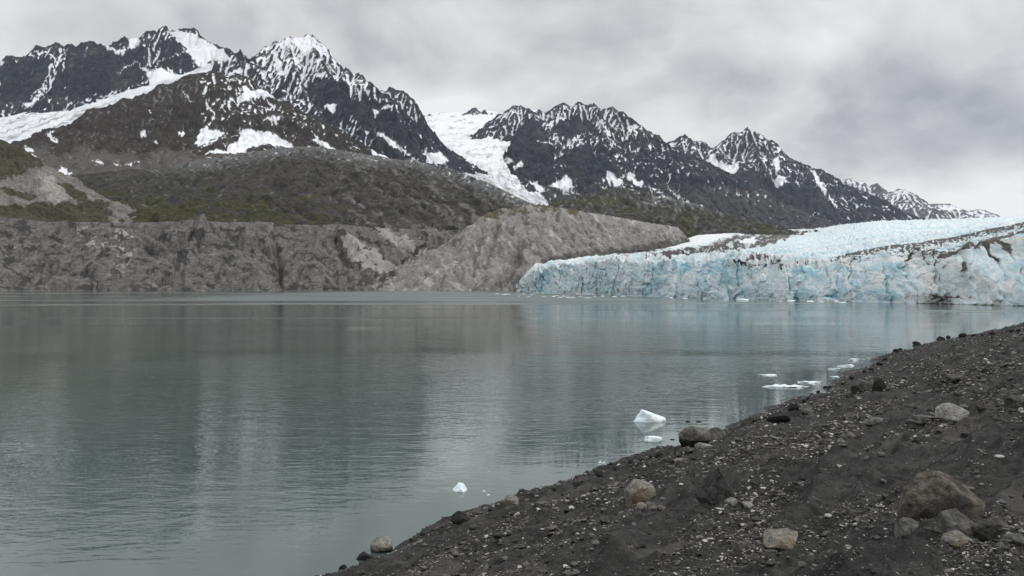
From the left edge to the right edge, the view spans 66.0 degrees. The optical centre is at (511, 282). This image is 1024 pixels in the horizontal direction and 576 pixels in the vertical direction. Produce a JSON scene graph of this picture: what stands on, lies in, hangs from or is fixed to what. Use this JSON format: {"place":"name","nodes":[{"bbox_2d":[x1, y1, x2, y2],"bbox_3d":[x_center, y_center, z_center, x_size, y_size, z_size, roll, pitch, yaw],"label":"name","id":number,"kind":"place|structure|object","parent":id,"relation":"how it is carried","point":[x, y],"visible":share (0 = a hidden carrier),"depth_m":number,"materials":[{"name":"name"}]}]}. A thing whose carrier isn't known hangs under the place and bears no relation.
{"place":"outdoors","nodes":[
{"label":"outdoors","id":0,"kind":"place"},
{"bbox_2d":[0,139,135,222],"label":"hill","id":1,"kind":"structure","parent":0,"point":[32,187],"depth_m":933.46,"materials":[{"name":"green plant"}]},
{"bbox_2d":[0,63,210,143],"bbox_3d":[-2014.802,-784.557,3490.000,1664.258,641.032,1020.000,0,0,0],"label":"mountain glacier","id":2,"kind":"object","parent":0,"point":[23,127],"visible":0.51,"depth_m":3531.08,"materials":[{"name":"white snow"}]},
{"bbox_2d":[0,26,248,118],"bbox_3d":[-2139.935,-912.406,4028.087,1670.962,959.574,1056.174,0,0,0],"label":"mountain","id":3,"kind":"structure","parent":0,"point":[56,77],"depth_m":4084.41,"materials":[{"name":"grey stone"}]},
{"bbox_2d":[11,71,397,174],"bbox_3d":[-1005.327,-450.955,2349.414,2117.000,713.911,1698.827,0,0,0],"label":"mountain","id":4,"kind":"structure","parent":0,"point":[196,116],"depth_m":2577.84,"materials":[{"name":"grey stone"}]},
{"bbox_2d":[0,213,462,290],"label":"moraine","id":5,"kind":"structure","parent":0,"point":[200,253],"depth_m":701.97,"materials":[{"name":"grey stone"}]},
{"bbox_2d":[225,34,487,174],"bbox_3d":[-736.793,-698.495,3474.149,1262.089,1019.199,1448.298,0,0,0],"label":"mountain","id":6,"kind":"structure","parent":0,"point":[308,74],"depth_m":3369.01,"materials":[{"name":"grey stone"}]},
{"bbox_2d":[69,146,662,243],"bbox_3d":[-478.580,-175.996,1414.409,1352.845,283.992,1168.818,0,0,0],"label":"hill","id":7,"kind":"structure","parent":0,"point":[311,185],"depth_m":1235.63,"materials":[{"name":"green plant"}]},
{"bbox_2d":[380,87,444,145],"bbox_3d":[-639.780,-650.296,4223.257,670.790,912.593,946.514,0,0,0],"label":"mountain","id":8,"kind":"structure","parent":0,"point":[408,105],"depth_m":4366.99,"materials":[{"name":"grey stone"}]},
{"bbox_2d":[424,107,492,116],"bbox_3d":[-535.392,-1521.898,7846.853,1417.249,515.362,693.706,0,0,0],"label":"mountain","id":9,"kind":"structure","parent":0,"point":[473,111],"depth_m":7980.84,"materials":[{"name":"grey stone"}]},
{"bbox_2d":[423,110,548,205],"bbox_3d":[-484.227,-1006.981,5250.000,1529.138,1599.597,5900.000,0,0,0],"label":"mountain glacier","id":10,"kind":"object","parent":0,"point":[453,131],"visible":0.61,"depth_m":4381.51,"materials":[{"name":"white snow"}]},
{"bbox_2d":[0,290,1023,575],"bbox_3d":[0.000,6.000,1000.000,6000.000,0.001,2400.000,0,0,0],"label":"lake","id":11,"kind":"structure","parent":0,"point":[222,432],"depth_m":40.52,"materials":[{"name":"liquid"}]},
{"bbox_2d":[453,482,466,491],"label":"iceberg","id":12,"kind":"object","parent":11,"relation":"on","point":[459,487],"visible":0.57,"depth_m":22.69,"materials":[{"name":"white ice"}]},
{"bbox_2d":[634,409,665,421],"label":"iceberg","id":13,"kind":"object","parent":11,"relation":"on","point":[644,416],"visible":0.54,"depth_m":33.97,"materials":[{"name":"white ice"}]},
{"bbox_2d":[644,436,661,441],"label":"iceberg","id":14,"kind":"object","parent":11,"relation":"on","point":[652,439],"visible":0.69,"depth_m":29.68,"materials":[{"name":"white ice"}]},
{"bbox_2d":[760,374,776,375],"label":"ice floe","id":15,"kind":"object","parent":11,"relation":"on","point":[768,374],"visible":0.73,"depth_m":50.95,"materials":[{"name":"white ice"}]},
{"bbox_2d":[764,384,807,387],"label":"ice floe","id":16,"kind":"object","parent":11,"relation":"on","point":[786,386],"visible":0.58,"depth_m":45.33,"materials":[{"name":"white ice"}]},
{"bbox_2d":[798,381,821,382],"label":"ice floe","id":17,"kind":"object","parent":11,"relation":"on","point":[809,381],"visible":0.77,"depth_m":47.23,"materials":[{"name":"white ice"}]},
{"bbox_2d":[848,358,859,360],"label":"ice floe","id":18,"kind":"object","parent":11,"relation":"on","point":[853,359],"visible":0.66,"depth_m":60.80,"materials":[{"name":"white ice"}]},
{"bbox_2d":[0,0,1023,216],"label":"sky","id":19,"kind":"structure","parent":0,"point":[923,98],"materials":[{"name":"grey"}]},
{"bbox_2d":[367,204,690,290],"bbox_3d":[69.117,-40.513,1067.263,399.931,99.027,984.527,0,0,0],"label":"moraine","id":20,"kind":"structure","parent":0,"point":[504,249],"depth_m":677.72,"materials":[{"name":"grey stone"}]},
{"bbox_2d":[469,101,836,229],"bbox_3d":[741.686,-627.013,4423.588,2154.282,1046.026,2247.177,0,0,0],"label":"mountain","id":21,"kind":"structure","parent":0,"point":[562,151],"depth_m":4124.30,"materials":[{"name":"grey stone"}]},
{"bbox_2d":[314,322,1023,575],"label":"gravel bank","id":22,"kind":"structure","parent":0,"point":[615,552],"depth_m":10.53,"materials":[{"name":"grey gravel"}]},
{"bbox_2d":[356,551,374,560],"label":"boulder","id":23,"kind":"object","parent":22,"relation":"on","point":[363,556],"visible":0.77,"depth_m":17.03,"materials":[{"name":"black stone"}]},
{"bbox_2d":[370,536,392,552],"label":"boulder","id":24,"kind":"object","parent":22,"relation":"on","point":[381,544],"visible":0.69,"depth_m":17.53,"materials":[{"name":"grey stone"}]},
{"bbox_2d":[452,551,458,555],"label":"stone","id":25,"kind":"object","parent":22,"relation":"on","point":[455,553],"visible":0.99,"depth_m":12.13,"materials":[{"name":"grey stone"}]},
{"bbox_2d":[451,511,469,524],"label":"boulder","id":26,"kind":"object","parent":22,"relation":"on","point":[458,517],"visible":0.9,"depth_m":17.36,"materials":[{"name":"black stone"}]},
{"bbox_2d":[468,524,477,529],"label":"stone","id":27,"kind":"object","parent":22,"relation":"on","point":[472,526],"visible":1,"depth_m":16.13,"materials":[{"name":"grey stone"}]},
{"bbox_2d":[493,533,502,537],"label":"stone","id":28,"kind":"object","parent":22,"relation":"on","point":[498,535],"visible":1,"depth_m":12.69,"materials":[{"name":"grey stone"}]},
{"bbox_2d":[504,495,518,504],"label":"boulder","id":29,"kind":"object","parent":22,"relation":"on","point":[511,499],"visible":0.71,"depth_m":18.48,"materials":[{"name":"grey stone"}]},
{"bbox_2d":[515,545,526,549],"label":"stone","id":30,"kind":"object","parent":22,"relation":"on","point":[520,547],"visible":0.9,"depth_m":11.58,"materials":[{"name":"grey stone"}]},
{"bbox_2d":[523,562,529,567],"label":"stone","id":31,"kind":"object","parent":22,"relation":"on","point":[526,564],"visible":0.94,"depth_m":8.90,"materials":[{"name":"grey stone"}]},
{"bbox_2d":[525,536,533,542],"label":"stone","id":32,"kind":"object","parent":22,"relation":"on","point":[529,539],"visible":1,"depth_m":12.50,"materials":[{"name":"grey stone"}]},
{"bbox_2d":[564,570,571,575],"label":"stone","id":33,"kind":"object","parent":22,"relation":"on","point":[567,572],"visible":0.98,"depth_m":7.80,"materials":[{"name":"grey stone"}]},
{"bbox_2d":[571,569,579,574],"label":"stone","id":34,"kind":"object","parent":22,"relation":"on","point":[575,572],"visible":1,"depth_m":7.80,"materials":[{"name":"grey stone"}]},
{"bbox_2d":[573,478,583,486],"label":"boulder","id":35,"kind":"object","parent":22,"relation":"on","point":[577,482],"visible":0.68,"depth_m":17.64,"materials":[{"name":"grey stone"}]},
{"bbox_2d":[591,540,598,545],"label":"stone","id":36,"kind":"object","parent":22,"relation":"on","point":[594,542],"visible":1,"depth_m":8.58,"materials":[{"name":"grey stone"}]},
{"bbox_2d":[594,471,602,477],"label":"boulder","id":37,"kind":"object","parent":22,"relation":"on","point":[598,473],"visible":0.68,"depth_m":19.13,"materials":[{"name":"black stone"}]},
{"bbox_2d":[599,515,609,522],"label":"stone","id":38,"kind":"object","parent":22,"relation":"on","point":[604,518],"visible":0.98,"depth_m":11.59,"materials":[{"name":"grey stone"}]},
{"bbox_2d":[623,479,655,506],"bbox_3d":[2.027,3.360,12.539,0.513,0.473,0.413,0,0,0],"label":"boulder","id":39,"kind":"object","parent":22,"relation":"on","point":[635,491],"visible":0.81,"depth_m":12.39,"materials":[{"name":"grey stone"}]},
{"bbox_2d":[637,502,646,510],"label":"boulder","id":40,"kind":"object","parent":22,"relation":"on","point":[642,505],"visible":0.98,"depth_m":10.99,"materials":[{"name":"grey stone"}]},
{"bbox_2d":[646,503,657,510],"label":"boulder","id":41,"kind":"object","parent":22,"relation":"on","point":[651,506],"visible":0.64,"depth_m":11.36,"materials":[{"name":"grey stone"}]},
{"bbox_2d":[654,452,662,457],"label":"boulder","id":42,"kind":"object","parent":22,"relation":"on","point":[657,454],"visible":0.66,"depth_m":22.02,"materials":[{"name":"black stone"}]},
{"bbox_2d":[657,505,665,510],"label":"stone","id":43,"kind":"object","parent":22,"relation":"on","point":[660,507],"visible":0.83,"depth_m":11.36,"materials":[{"name":"grey stone"}]},
{"bbox_2d":[678,426,710,447],"bbox_3d":[5.238,4.435,22.444,0.760,0.738,0.714,0,0,-45],"label":"boulder","id":44,"kind":"object","parent":22,"relation":"on","point":[691,436],"visible":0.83,"depth_m":22.27,"materials":[{"name":"grey stone"}]},
{"bbox_2d":[695,442,711,447],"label":"boulder","id":45,"kind":"object","parent":22,"relation":"on","point":[702,445],"visible":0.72,"depth_m":21.05,"materials":[{"name":"grey stone"}]},
{"bbox_2d":[694,468,734,504],"bbox_3d":[2.588,2.620,10.098,0.494,0.502,0.389,0,0,0],"label":"boulder","id":46,"kind":"object","parent":22,"relation":"on","point":[713,488],"visible":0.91,"depth_m":9.98,"materials":[{"name":"grey stone"}]},
{"bbox_2d":[708,427,725,440],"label":"boulder","id":47,"kind":"object","parent":22,"relation":"on","point":[716,433],"visible":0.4,"depth_m":24.91,"materials":[{"name":"grey stone"}]},
{"bbox_2d":[724,497,737,506],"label":"boulder","id":48,"kind":"object","parent":22,"relation":"on","point":[732,501],"visible":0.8,"depth_m":9.80,"materials":[{"name":"grey stone"}]},
{"bbox_2d":[733,541,750,549],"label":"boulder","id":49,"kind":"object","parent":22,"relation":"on","point":[742,544],"visible":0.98,"depth_m":7.13,"materials":[{"name":"grey stone"}]},
{"bbox_2d":[739,501,753,506],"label":"boulder","id":50,"kind":"object","parent":22,"relation":"on","point":[746,503],"visible":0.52,"depth_m":9.95,"materials":[{"name":"grey stone"}]},
{"bbox_2d":[745,452,751,457],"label":"stone","id":51,"kind":"object","parent":22,"relation":"on","point":[748,454],"visible":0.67,"depth_m":14.05,"materials":[{"name":"grey stone"}]},
{"bbox_2d":[750,517,760,521],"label":"stone","id":52,"kind":"object","parent":22,"relation":"on","point":[755,519],"visible":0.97,"depth_m":8.31,"materials":[{"name":"grey stone"}]},
{"bbox_2d":[756,558,765,564],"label":"stone","id":53,"kind":"object","parent":22,"relation":"on","point":[762,561],"visible":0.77,"depth_m":6.54,"materials":[{"name":"grey stone"}]},
{"bbox_2d":[765,560,775,565],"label":"stone","id":54,"kind":"object","parent":22,"relation":"on","point":[771,563],"visible":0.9,"depth_m":6.42,"materials":[{"name":"grey stone"}]},
{"bbox_2d":[766,412,790,422],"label":"boulder","id":55,"kind":"object","parent":22,"relation":"on","point":[779,417],"visible":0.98,"depth_m":24.59,"materials":[{"name":"black stone"}]},
{"bbox_2d":[763,528,797,550],"bbox_3d":[2.485,2.380,7.199,0.395,0.244,0.336,0,0,0],"label":"boulder","id":56,"kind":"object","parent":22,"relation":"on","point":[780,539],"visible":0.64,"depth_m":7.14,"materials":[{"name":"beige stone"}]},
{"bbox_2d":[787,404,798,410],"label":"boulder","id":57,"kind":"object","parent":22,"relation":"on","point":[791,407],"visible":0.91,"depth_m":28.61,"materials":[{"name":"black stone"}]},
{"bbox_2d":[798,561,805,566],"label":"stone","id":58,"kind":"object","parent":22,"relation":"on","point":[801,564],"visible":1,"depth_m":6.09,"materials":[{"name":"grey stone"}]},
{"bbox_2d":[799,408,812,413],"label":"stone","id":59,"kind":"object","parent":22,"relation":"on","point":[806,410],"visible":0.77,"depth_m":27.82,"materials":[{"name":"grey stone"}]},
{"bbox_2d":[821,531,829,535],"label":"stone","id":60,"kind":"object","parent":22,"relation":"on","point":[825,533],"visible":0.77,"depth_m":6.99,"materials":[{"name":"grey stone"}]},
{"bbox_2d":[843,483,851,486],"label":"stone","id":61,"kind":"object","parent":22,"relation":"on","point":[847,485],"visible":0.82,"depth_m":9.40,"materials":[{"name":"grey stone"}]},
{"bbox_2d":[847,432,854,436],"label":"stone","id":62,"kind":"object","parent":22,"relation":"on","point":[850,434],"visible":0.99,"depth_m":13.23,"materials":[{"name":"grey stone"}]},
{"bbox_2d":[850,379,873,394],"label":"boulder","id":63,"kind":"object","parent":22,"relation":"on","point":[860,385],"visible":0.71,"depth_m":29.42,"materials":[{"name":"grey stone"}]},
{"bbox_2d":[858,507,866,514],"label":"stone","id":64,"kind":"object","parent":22,"relation":"on","point":[863,510],"visible":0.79,"depth_m":7.37,"materials":[{"name":"grey stone"}]},
{"bbox_2d":[861,417,882,426],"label":"boulder","id":65,"kind":"object","parent":22,"relation":"on","point":[871,422],"visible":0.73,"depth_m":14.53,"materials":[{"name":"grey stone"}]},
{"bbox_2d":[872,377,886,391],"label":"boulder","id":66,"kind":"object","parent":22,"relation":"on","point":[879,384],"visible":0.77,"depth_m":27.45,"materials":[{"name":"black stone"}]},
{"bbox_2d":[894,517,919,538],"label":"boulder","id":67,"kind":"object","parent":22,"relation":"on","point":[905,527],"visible":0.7,"depth_m":6.05,"materials":[{"name":"grey stone"}]},
{"bbox_2d":[906,419,915,423],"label":"stone","id":68,"kind":"object","parent":22,"relation":"on","point":[908,421],"visible":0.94,"depth_m":13.55,"materials":[{"name":"grey stone"}]},
{"bbox_2d":[912,341,920,344],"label":"stone","id":69,"kind":"object","parent":22,"relation":"on","point":[916,343],"visible":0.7,"depth_m":76.31,"materials":[{"name":"black stone"}]},
{"bbox_2d":[909,414,931,424],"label":"boulder","id":70,"kind":"object","parent":22,"relation":"on","point":[919,419],"visible":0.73,"depth_m":13.46,"materials":[{"name":"grey stone"}]},
{"bbox_2d":[934,526,941,532],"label":"stone","id":71,"kind":"object","parent":22,"relation":"on","point":[937,530],"visible":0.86,"depth_m":5.79,"materials":[{"name":"grey stone"}]},
{"bbox_2d":[897,470,985,520],"bbox_3d":[3.403,1.741,6.252,0.642,0.453,0.428,0,0,24],"label":"boulder","id":72,"kind":"object","parent":22,"relation":"on","point":[929,494],"visible":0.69,"depth_m":6.17,"materials":[{"name":"grey stone"}]},
{"bbox_2d":[935,403,969,423],"bbox_3d":[6.927,2.085,12.424,0.378,0.364,0.440,0,0,-35],"label":"boulder","id":73,"kind":"object","parent":22,"relation":"on","point":[951,412],"visible":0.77,"depth_m":12.35,"materials":[{"name":"grey stone"}]},
{"bbox_2d":[935,508,974,537],"bbox_3d":[3.271,1.798,5.793,0.264,0.267,0.201,0,0,-14],"label":"boulder","id":74,"kind":"object","parent":22,"relation":"on","point":[948,520],"visible":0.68,"depth_m":5.74,"materials":[{"name":"grey stone"}]},
{"bbox_2d":[947,374,964,383],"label":"boulder","id":75,"kind":"object","parent":22,"relation":"on","point":[954,378],"visible":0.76,"depth_m":25.67,"materials":[{"name":"grey stone"}]},
{"bbox_2d":[941,530,971,547],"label":"boulder","id":76,"kind":"object","parent":22,"relation":"on","point":[957,538],"visible":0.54,"depth_m":5.58,"materials":[{"name":"grey stone"}]},
{"bbox_2d":[958,333,967,337],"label":"stone","id":77,"kind":"object","parent":22,"relation":"on","point":[961,335],"visible":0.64,"depth_m":67.06,"materials":[{"name":"black stone"}]},
{"bbox_2d":[961,433,969,437],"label":"stone","id":78,"kind":"object","parent":22,"relation":"on","point":[964,435],"visible":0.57,"depth_m":11.01,"materials":[{"name":"grey stone"}]},
{"bbox_2d":[975,400,992,410],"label":"boulder","id":79,"kind":"object","parent":22,"relation":"on","point":[982,406],"visible":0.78,"depth_m":11.54,"materials":[{"name":"grey stone"}]},
{"bbox_2d":[971,517,1006,541],"bbox_3d":[3.296,1.716,5.455,0.223,0.200,0.150,0,0,18],"label":"boulder","id":80,"kind":"object","parent":22,"relation":"on","point":[986,529],"visible":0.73,"depth_m":5.40,"materials":[{"name":"grey stone"}]},
{"bbox_2d":[989,560,997,564],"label":"stone","id":81,"kind":"object","parent":22,"relation":"on","point":[991,562],"visible":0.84,"depth_m":4.68,"materials":[{"name":"grey stone"}]},
{"bbox_2d":[996,363,1009,367],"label":"stone","id":82,"kind":"object","parent":22,"relation":"on","point":[1001,365],"visible":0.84,"depth_m":26.08,"materials":[{"name":"grey stone"}]},
{"bbox_2d":[1004,376,1013,380],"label":"stone","id":83,"kind":"object","parent":22,"relation":"on","point":[1008,378],"visible":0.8,"depth_m":15.64,"materials":[{"name":"grey stone"}]},
{"bbox_2d":[1002,533,1023,547],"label":"boulder","id":84,"kind":"object","parent":22,"relation":"on","point":[1017,539],"visible":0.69,"depth_m":4.99,"materials":[{"name":"grey stone"}]},
{"bbox_2d":[1004,395,1023,406],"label":"boulder","id":85,"kind":"object","parent":22,"relation":"on","point":[1010,400],"visible":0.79,"depth_m":11.20,"materials":[{"name":"grey stone"}]},
{"bbox_2d":[547,187,818,237],"bbox_3d":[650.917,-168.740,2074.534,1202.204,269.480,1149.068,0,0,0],"label":"hill","id":86,"kind":"structure","parent":0,"point":[688,220],"depth_m":2196.18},
{"bbox_2d":[516,216,1023,305],"bbox_3d":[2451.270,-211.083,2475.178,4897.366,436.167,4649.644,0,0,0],"label":"glacier","id":87,"kind":"object","parent":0,"point":[972,261],"visible":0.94,"depth_m":304.56,"materials":[{"name":"white ice"}]},
{"bbox_2d":[667,127,924,224],"bbox_3d":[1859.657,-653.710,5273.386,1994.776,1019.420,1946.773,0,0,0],"label":"mountain","id":88,"kind":"structure","parent":0,"point":[771,166],"depth_m":5178.71,"materials":[{"name":"grey stone"}]},
{"bbox_2d":[841,178,957,219],"bbox_3d":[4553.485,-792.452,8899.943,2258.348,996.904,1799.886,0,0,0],"label":"mountain","id":89,"kind":"structure","parent":0,"point":[904,200],"depth_m":8639.90,"materials":[{"name":"white snow"}]},
{"bbox_2d":[929,204,999,218],"bbox_3d":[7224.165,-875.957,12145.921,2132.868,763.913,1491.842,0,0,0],"label":"mountain","id":90,"kind":"structure","parent":0,"point":[961,213],"depth_m":12426.37,"materials":[{"name":"white snow"}]}
]}

